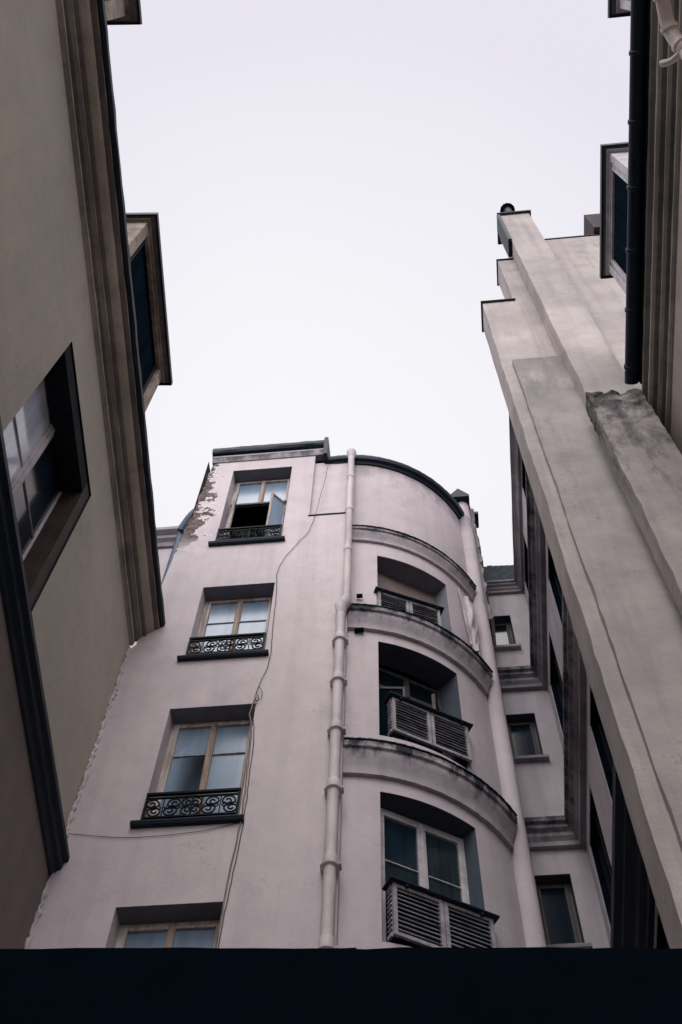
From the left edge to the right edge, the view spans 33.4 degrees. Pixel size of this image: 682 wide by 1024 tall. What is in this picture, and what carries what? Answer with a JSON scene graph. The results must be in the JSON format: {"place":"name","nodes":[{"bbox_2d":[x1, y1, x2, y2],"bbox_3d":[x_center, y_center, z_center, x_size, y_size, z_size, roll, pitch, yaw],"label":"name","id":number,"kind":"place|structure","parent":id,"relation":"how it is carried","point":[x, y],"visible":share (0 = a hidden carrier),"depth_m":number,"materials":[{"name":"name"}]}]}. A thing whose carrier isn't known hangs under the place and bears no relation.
{"place":"outdoors","nodes":[
{"label":"outdoors","id":0,"kind":"place"},
{"bbox_2d":[0,0,172,948],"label":"beige building","id":1,"kind":"structure","parent":0,"point":[85,366],"depth_m":11.64,"materials":[{"name":"paint"}]},
{"bbox_2d":[3,344,88,606],"bbox_3d":[-2.992,-0.355,10.974,0.310,2.810,1.760,0,-64,2],"label":"window","id":2,"kind":"structure","parent":1,"relation":"in","point":[43,441],"depth_m":11.69,"materials":[{"name":"grey glass"}]},
{"bbox_2d":[29,437,546,948],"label":"apartment building","id":3,"kind":"structure","parent":0,"point":[305,741],"depth_m":12.83,"materials":[{"name":"grey paint"}]},
{"bbox_2d":[115,920,219,947],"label":"window","id":4,"kind":"structure","parent":3,"relation":"in","point":[195,934],"depth_m":10.45,"materials":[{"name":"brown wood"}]},
{"bbox_2d":[130,720,252,828],"bbox_3d":[-1.510,2.798,12.357,1.150,2.015,0.367,-4,-64,4],"label":"window","id":5,"kind":"structure","parent":3,"relation":"in","point":[201,781],"depth_m":12.43,"materials":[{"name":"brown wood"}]},
{"bbox_2d":[177,597,272,661],"bbox_3d":[-1.431,1.512,14.955,1.140,1.835,0.365,-4,-64,4],"label":"window","id":6,"kind":"structure","parent":3,"relation":"in","point":[235,628],"depth_m":15.09,"materials":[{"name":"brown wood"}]},
{"bbox_2d":[208,479,289,546],"bbox_3d":[-1.352,-0.032,18.079,1.140,2.724,0.367,-4,-64,4],"label":"window","id":7,"kind":"structure","parent":3,"relation":"in","point":[273,494],"depth_m":18.07,"materials":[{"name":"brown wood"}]},
{"bbox_2d":[373,573,443,625],"bbox_3d":[0.928,1.251,15.890,1.107,1.573,0.464,18,-65,-7],"label":"window","id":8,"kind":"structure","parent":3,"relation":"in","point":[392,593],"depth_m":15.54,"materials":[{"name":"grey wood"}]},
{"bbox_2d":[378,666,472,765],"bbox_3d":[0.942,2.408,13.731,1.150,1.900,0.540,23,-65,-10],"label":"window","id":9,"kind":"structure","parent":3,"relation":"in","point":[408,708],"depth_m":13.33,"materials":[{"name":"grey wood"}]},
{"bbox_2d":[380,808,499,947],"bbox_3d":[0.907,3.636,11.092,1.175,1.980,0.390,23,-65,-10],"label":"window","id":10,"kind":"structure","parent":3,"relation":"in","point":[425,902],"depth_m":10.78,"materials":[{"name":"white paint"}]},
{"bbox_2d":[107,0,629,566],"label":"sky","id":11,"kind":"structure","parent":0,"point":[327,182],"materials":[{"name":"white"}]},
{"bbox_2d":[484,416,669,948],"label":"wing","id":12,"kind":"structure","parent":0,"point":[593,887],"depth_m":13.37,"materials":[{"name":"grey paint"}]},
{"bbox_2d":[491,623,520,651],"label":"window","id":13,"kind":"structure","parent":12,"relation":"in","point":[504,636],"depth_m":17.82,"materials":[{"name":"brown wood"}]},
{"bbox_2d":[507,721,548,763],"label":"window","id":14,"kind":"structure","parent":12,"relation":"in","point":[523,736],"depth_m":15.48,"materials":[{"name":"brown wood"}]},
{"bbox_2d":[554,565,561,600],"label":"window","id":15,"kind":"structure","parent":12,"relation":"in","point":[555,573],"depth_m":14.92,"materials":[{"name":"glass"}]},
{"bbox_2d":[554,657,562,708],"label":"window","id":16,"kind":"structure","parent":12,"relation":"in","point":[559,683],"depth_m":15.56,"materials":[{"name":"glass"}]},
{"bbox_2d":[536,883,592,948],"bbox_3d":[2.408,4.481,12.598,0.550,1.137,0.290,-4,-64,4],"label":"window","id":17,"kind":"structure","parent":12,"relation":"in","point":[556,903],"depth_m":12.70,"materials":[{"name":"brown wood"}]},
{"bbox_2d":[596,814,611,897],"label":"window","id":18,"kind":"structure","parent":12,"relation":"in","point":[601,845],"depth_m":12.59,"materials":[{"name":"glass"}]},
{"bbox_2d":[598,712,612,774],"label":"window","id":19,"kind":"structure","parent":12,"relation":"in","point":[601,729],"depth_m":11.91,"materials":[{"name":"glass"}]},
{"bbox_2d":[600,0,681,454],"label":"building","id":20,"kind":"structure","parent":0,"point":[641,216],"depth_m":12.71,"materials":[{"name":"beige paint"}]},
{"label":"ground","id":21,"kind":"structure","parent":0,"visible":0},
{"bbox_2d":[130,508,193,647],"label":"distant building","id":22,"kind":"structure","parent":21,"relation":"on","point":[168,539],"depth_m":21.15,"materials":[{"name":"paint"}]},
{"bbox_2d":[0,947,681,1023],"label":"courtyard wall","id":23,"kind":"structure","parent":21,"relation":"on","point":[449,985],"depth_m":2.12,"materials":[{"name":"black paint"}]},
{"bbox_2d":[481,203,681,948],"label":"party wall","id":24,"kind":"structure","parent":21,"relation":"on","point":[601,455],"depth_m":11.79,"materials":[{"name":"paint"}]}
]}

